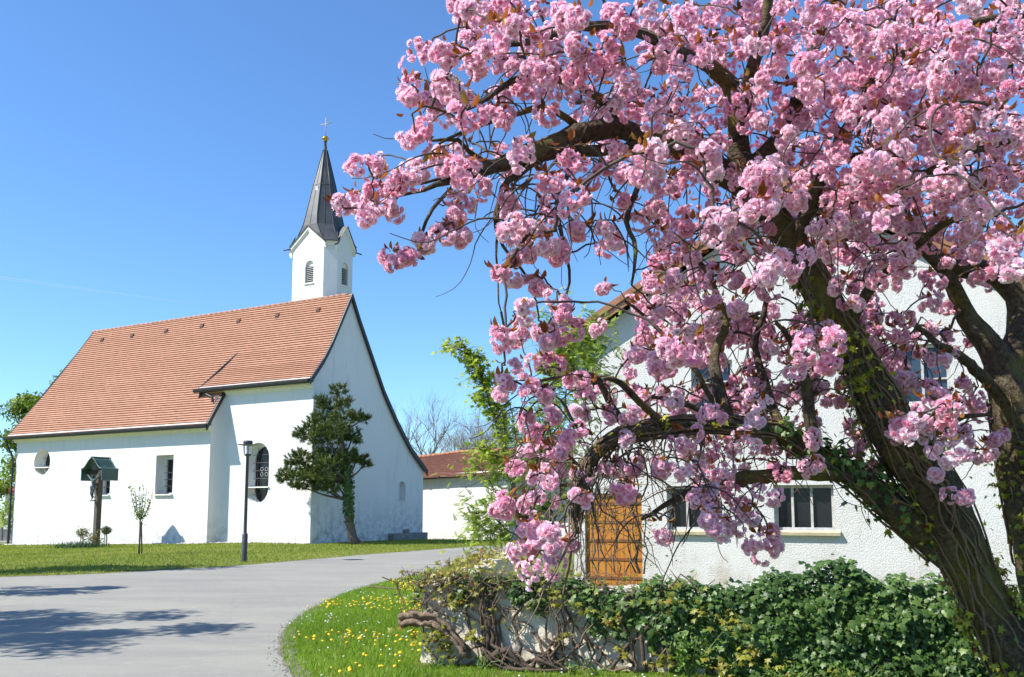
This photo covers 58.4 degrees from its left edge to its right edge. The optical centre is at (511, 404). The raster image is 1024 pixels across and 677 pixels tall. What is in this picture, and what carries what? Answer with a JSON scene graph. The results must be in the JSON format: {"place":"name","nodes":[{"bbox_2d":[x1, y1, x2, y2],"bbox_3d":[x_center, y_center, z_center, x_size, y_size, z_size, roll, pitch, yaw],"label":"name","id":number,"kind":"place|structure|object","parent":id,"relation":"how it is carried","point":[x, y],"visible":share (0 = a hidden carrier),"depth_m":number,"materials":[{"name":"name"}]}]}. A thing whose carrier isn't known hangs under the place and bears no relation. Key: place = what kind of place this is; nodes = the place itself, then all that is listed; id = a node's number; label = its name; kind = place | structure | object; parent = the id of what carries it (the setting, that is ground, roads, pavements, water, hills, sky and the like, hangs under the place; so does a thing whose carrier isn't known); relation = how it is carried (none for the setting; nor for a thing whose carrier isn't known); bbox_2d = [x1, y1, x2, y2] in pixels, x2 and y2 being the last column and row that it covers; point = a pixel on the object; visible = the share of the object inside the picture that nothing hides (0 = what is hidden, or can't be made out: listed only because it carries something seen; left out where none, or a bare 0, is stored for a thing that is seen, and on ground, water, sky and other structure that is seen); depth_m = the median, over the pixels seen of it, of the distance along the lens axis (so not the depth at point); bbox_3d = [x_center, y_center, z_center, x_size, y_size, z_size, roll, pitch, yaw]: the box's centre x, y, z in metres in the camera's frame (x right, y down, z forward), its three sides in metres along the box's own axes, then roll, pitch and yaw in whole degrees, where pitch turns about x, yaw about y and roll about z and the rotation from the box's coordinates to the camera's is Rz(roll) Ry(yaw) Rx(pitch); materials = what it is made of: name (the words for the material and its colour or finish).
{"place":"outdoors","nodes":[
{"label":"outdoors","id":0,"kind":"place"},
{"bbox_2d":[0,538,515,576],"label":"lawn grass","id":1,"kind":"structure","parent":0,"point":[134,547],"depth_m":33.96,"materials":[{"name":"green plant"}]},
{"bbox_2d":[0,546,573,676],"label":"road","id":2,"kind":"structure","parent":0,"point":[226,621],"depth_m":14.11,"materials":[{"name":"grey asphalt"}]},
{"bbox_2d":[267,567,439,676],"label":"road grit","id":3,"kind":"object","parent":2,"relation":"on","point":[284,639],"visible":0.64,"depth_m":10.93,"materials":[{"name":"grey gravel"}]},
{"bbox_2d":[0,511,724,676],"bbox_3d":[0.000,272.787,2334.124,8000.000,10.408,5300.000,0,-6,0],"label":"ground","id":4,"kind":"structure","parent":0,"point":[320,623],"depth_m":25.09,"materials":[{"name":"green plant"}]},
{"bbox_2d":[0,527,11,542],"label":"garden fence","id":5,"kind":"object","parent":4,"relation":"on","point":[3,534],"visible":0.13,"depth_m":65.32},
{"bbox_2d":[3,486,13,528],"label":"house","id":6,"kind":"structure","parent":4,"relation":"on","point":[7,496],"depth_m":71.54,"materials":[{"name":"paint"}]},
{"bbox_2d":[0,369,61,530],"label":"lime tree","id":7,"kind":"object","parent":4,"relation":"on","point":[23,405],"visible":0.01,"depth_m":63.45,"materials":[{"name":"green plant"}]},
{"bbox_2d":[47,540,111,548],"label":"iris clump","id":8,"kind":"object","parent":4,"relation":"on","point":[81,545],"visible":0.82,"depth_m":42.73,"materials":[{"name":"green plant"}]},
{"bbox_2d":[75,527,88,541],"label":"topiary shrub","id":9,"kind":"object","parent":4,"relation":"on","point":[81,531],"visible":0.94,"depth_m":43.71,"materials":[{"name":"green plant"}]},
{"bbox_2d":[78,526,109,544],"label":"rose bush","id":10,"kind":"object","parent":4,"relation":"on","point":[94,536],"visible":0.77,"depth_m":43.46,"materials":[{"name":"green plant"}]},
{"bbox_2d":[80,456,118,543],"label":"wayside crucifix","id":11,"kind":"object","parent":4,"relation":"on","point":[96,471],"visible":1,"depth_m":44.88,"materials":[{"name":"brown wood"}]},
{"bbox_2d":[100,526,112,542],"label":"topiary shrub","id":12,"kind":"object","parent":4,"relation":"on","point":[107,529],"visible":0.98,"depth_m":44.11,"materials":[{"name":"green plant"}]},
{"bbox_2d":[128,483,153,553],"bbox_3d":[-13.585,4.178,33.436,0.935,2.749,0.961,0,-6,0],"label":"sapling","id":13,"kind":"object","parent":4,"relation":"on","point":[140,513],"visible":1,"depth_m":33.40,"materials":[{"name":"green plant"}]},
{"bbox_2d":[2,541,310,545],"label":"pebble strip","id":14,"kind":"object","parent":4,"relation":"on","point":[274,542],"visible":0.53,"depth_m":44.96,"materials":[{"name":"grey gravel"}]},
{"bbox_2d":[3,122,427,546],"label":"church","id":15,"kind":"structure","parent":4,"relation":"on","point":[172,413],"depth_m":47.56,"materials":[{"name":"paint"}]},
{"bbox_2d":[34,452,49,472],"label":"window","id":16,"kind":"structure","parent":15,"relation":"in","point":[46,459],"depth_m":52.66,"materials":[{"name":"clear glass"}]},
{"bbox_2d":[94,458,110,495],"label":"window","id":17,"kind":"structure","parent":15,"relation":"in","point":[106,484],"depth_m":49.84,"materials":[{"name":"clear glass"}]},
{"bbox_2d":[152,455,173,494],"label":"window","id":18,"kind":"structure","parent":15,"relation":"in","point":[168,460],"depth_m":47.51,"materials":[{"name":"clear glass"}]},
{"bbox_2d":[243,444,268,502],"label":"window","id":19,"kind":"structure","parent":15,"relation":"in","point":[260,460],"depth_m":45.18,"materials":[{"name":"grey glass"}]},
{"bbox_2d":[7,547,459,576],"bbox_3d":[-6.520,5.052,30.102,2.452,0.042,22.424,-4,-8,33],"label":"gravel edge","id":20,"kind":"object","parent":4,"relation":"on","point":[202,567],"visible":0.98,"depth_m":25.16,"materials":[{"name":"grey gravel"}]},
{"bbox_2d":[237,440,257,561],"bbox_3d":[-8.225,2.972,28.343,0.680,3.751,0.680,0,-6,0],"label":"street lamp","id":21,"kind":"object","parent":4,"relation":"on","point":[247,445],"visible":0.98,"depth_m":28.31,"materials":[{"name":"metal"}]},
{"bbox_2d":[275,605,326,676],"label":"gravel edge","id":22,"kind":"object","parent":4,"relation":"on","point":[292,657],"visible":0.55,"depth_m":10.17,"materials":[{"name":"grey gravel"}]},
{"bbox_2d":[273,381,374,544],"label":"pine tree","id":23,"kind":"object","parent":4,"relation":"on","point":[333,427],"visible":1,"depth_m":41.92,"materials":[{"name":"green plant"}]},
{"bbox_2d":[294,556,485,672],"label":"dandelions","id":24,"kind":"object","parent":4,"relation":"on","point":[349,668],"visible":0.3,"depth_m":11.38,"materials":[{"name":"yellow plant"}]},
{"bbox_2d":[425,657,445,668],"bbox_3d":[-0.817,2.621,9.246,0.216,0.134,0.383,-6,-9,42],"label":"weed plant","id":25,"kind":"object","parent":4,"relation":"on","point":[439,661],"visible":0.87,"depth_m":9.27,"materials":[{"name":"green plant"}]},
{"bbox_2d":[392,388,493,454],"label":"bare tree","id":26,"kind":"object","parent":4,"relation":"on","point":[422,451],"visible":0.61,"depth_m":77.12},
{"bbox_2d":[429,420,484,453],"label":"bare tree","id":27,"kind":"object","parent":4,"relation":"on","point":[461,437],"visible":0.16,"depth_m":84.36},
{"bbox_2d":[431,334,532,565],"bbox_3d":[-0.434,0.626,13.025,1.257,3.280,0.839,4,-7,-30],"label":"young maple","id":28,"kind":"object","parent":4,"relation":"on","point":[470,361],"visible":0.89,"depth_m":13.06,"materials":[{"name":"green plant"}]},
{"bbox_2d":[450,401,524,449],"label":"bare tree","id":29,"kind":"object","parent":4,"relation":"on","point":[487,436],"visible":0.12,"depth_m":79.35,"materials":[{"name":"brown plant"}]},
{"bbox_2d":[472,650,502,669],"bbox_3d":[-0.250,2.582,9.224,0.340,0.208,0.268,0,-6,0],"label":"weed plant","id":30,"kind":"object","parent":4,"relation":"on","point":[484,663],"visible":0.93,"depth_m":9.20,"materials":[{"name":"green plant"}]},
{"bbox_2d":[442,405,564,449],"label":"bare tree","id":31,"kind":"object","parent":4,"relation":"on","point":[477,422],"visible":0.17,"depth_m":81.54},
{"bbox_2d":[289,576,720,676],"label":"daisies","id":32,"kind":"object","parent":4,"relation":"on","point":[407,631],"visible":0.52,"depth_m":11.71,"materials":[{"name":"white plant"}]},
{"bbox_2d":[472,448,573,531],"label":"outbuilding","id":33,"kind":"structure","parent":4,"relation":"on","point":[568,486],"depth_m":65.81,"materials":[{"name":"paint"}]},
{"bbox_2d":[278,555,795,676],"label":"verge grass","id":34,"kind":"structure","parent":4,"relation":"on","point":[385,614],"depth_m":10.85,"materials":[{"name":"green plant"}]},
{"bbox_2d":[563,656,584,673],"bbox_3d":[0.607,2.553,8.951,0.225,0.199,0.188,0,-6,0],"label":"weed plant","id":35,"kind":"object","parent":4,"relation":"on","point":[571,668],"visible":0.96,"depth_m":8.93,"materials":[{"name":"green plant"}]},
{"bbox_2d":[565,657,609,675],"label":"weed plant","id":36,"kind":"object","parent":4,"relation":"on","point":[594,668],"visible":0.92,"depth_m":8.83,"materials":[{"name":"green plant"}]},
{"bbox_2d":[524,450,691,576],"bbox_3d":[1.139,1.437,11.320,2.285,1.788,1.301,0,-6,0],"label":"bare shrub","id":37,"kind":"object","parent":4,"relation":"on","point":[628,541],"visible":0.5,"depth_m":11.40,"materials":[{"name":"brown plant"}]},
{"bbox_2d":[323,0,1023,676],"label":"cherry tree","id":38,"kind":"object","parent":4,"relation":"on","point":[875,196],"visible":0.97,"depth_m":5.10,"materials":[{"name":"pink plant"}]},
{"bbox_2d":[496,209,1023,676],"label":"climbing creeper","id":39,"kind":"object","parent":38,"relation":"attached to","point":[864,384],"visible":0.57,"depth_m":5.80,"materials":[{"name":"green plant"}]},
{"bbox_2d":[691,409,937,561],"bbox_3d":[1.999,0.522,5.847,1.961,0.973,0.348,2,-7,-15],"label":"ivy","id":40,"kind":"object","parent":38,"relation":"attached to","point":[848,461],"visible":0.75,"depth_m":5.83,"materials":[{"name":"green plant"}]},
{"bbox_2d":[420,552,962,675],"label":"garden wall","id":41,"kind":"structure","parent":4,"relation":"on","point":[508,636],"depth_m":9.40,"materials":[{"name":"grey stone"}]},
{"bbox_2d":[369,544,854,676],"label":"creeper","id":42,"kind":"object","parent":41,"relation":"attached to","point":[416,619],"visible":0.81,"depth_m":9.35,"materials":[{"name":"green plant"}]},
{"bbox_2d":[411,553,1021,676],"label":"ivy","id":43,"kind":"object","parent":41,"relation":"attached to","point":[904,624],"visible":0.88,"depth_m":8.67,"materials":[{"name":"green plant"}]},
{"bbox_2d":[669,626,724,676],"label":"weed plant","id":44,"kind":"object","parent":4,"relation":"on","point":[686,657],"visible":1,"depth_m":8.69,"materials":[{"name":"green plant"}]},
{"bbox_2d":[533,181,1020,594],"bbox_3d":[8.687,0.591,24.135,10.447,8.090,16.615,-3,-7,25],"label":"farmhouse","id":45,"kind":"object","parent":4,"relation":"on","point":[810,533],"visible":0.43,"depth_m":16.94,"materials":[{"name":"white paint"}]},
{"bbox_2d":[586,494,642,585],"bbox_3d":[2.028,2.722,18.205,1.179,1.893,0.137,-3,-7,25],"label":"door","id":46,"kind":"structure","parent":45,"relation":"in","point":[621,557],"depth_m":18.21,"materials":[{"name":"orange wood"}]},
{"bbox_2d":[668,486,725,534],"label":"window","id":47,"kind":"structure","parent":45,"relation":"in","point":[681,513],"depth_m":17.77,"materials":[{"name":"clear glass"}]},
{"bbox_2d":[692,360,731,413],"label":"window","id":48,"kind":"structure","parent":45,"relation":"in","point":[725,375],"depth_m":17.85,"materials":[{"name":"grey glass"}]},
{"bbox_2d":[772,485,840,535],"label":"window","id":49,"kind":"structure","parent":45,"relation":"in","point":[798,513],"depth_m":16.82,"materials":[{"name":"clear glass"}]},
{"bbox_2d":[899,344,950,403],"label":"window","id":50,"kind":"structure","parent":45,"relation":"in","point":[917,365],"depth_m":16.19,"materials":[{"name":"grey glass"}]},
{"bbox_2d":[757,661,814,676],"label":"weed plant","id":51,"kind":"object","parent":4,"relation":"on","point":[792,673],"visible":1,"depth_m":8.25,"materials":[{"name":"green plant"}]},
{"bbox_2d":[829,658,898,676],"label":"weed plant","id":52,"kind":"object","parent":4,"relation":"on","point":[844,672],"visible":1,"depth_m":7.88,"materials":[{"name":"green plant"}]},
{"bbox_2d":[418,445,572,539],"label":"barn","id":53,"kind":"structure","parent":0,"point":[439,500],"depth_m":57.76,"materials":[{"name":"paint"}]},
{"bbox_2d":[0,0,1023,510],"label":"sky","id":54,"kind":"structure","parent":0,"point":[159,159],"materials":[{"name":"blue"}]},
{"bbox_2d":[429,286,632,560],"bbox_3d":[0.325,0.208,13.029,2.975,3.977,1.710,0,-6,0],"label":"robinia","id":55,"kind":"object","parent":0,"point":[587,359],"visible":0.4,"depth_m":12.94,"materials":[{"name":"green plant"}]}
]}

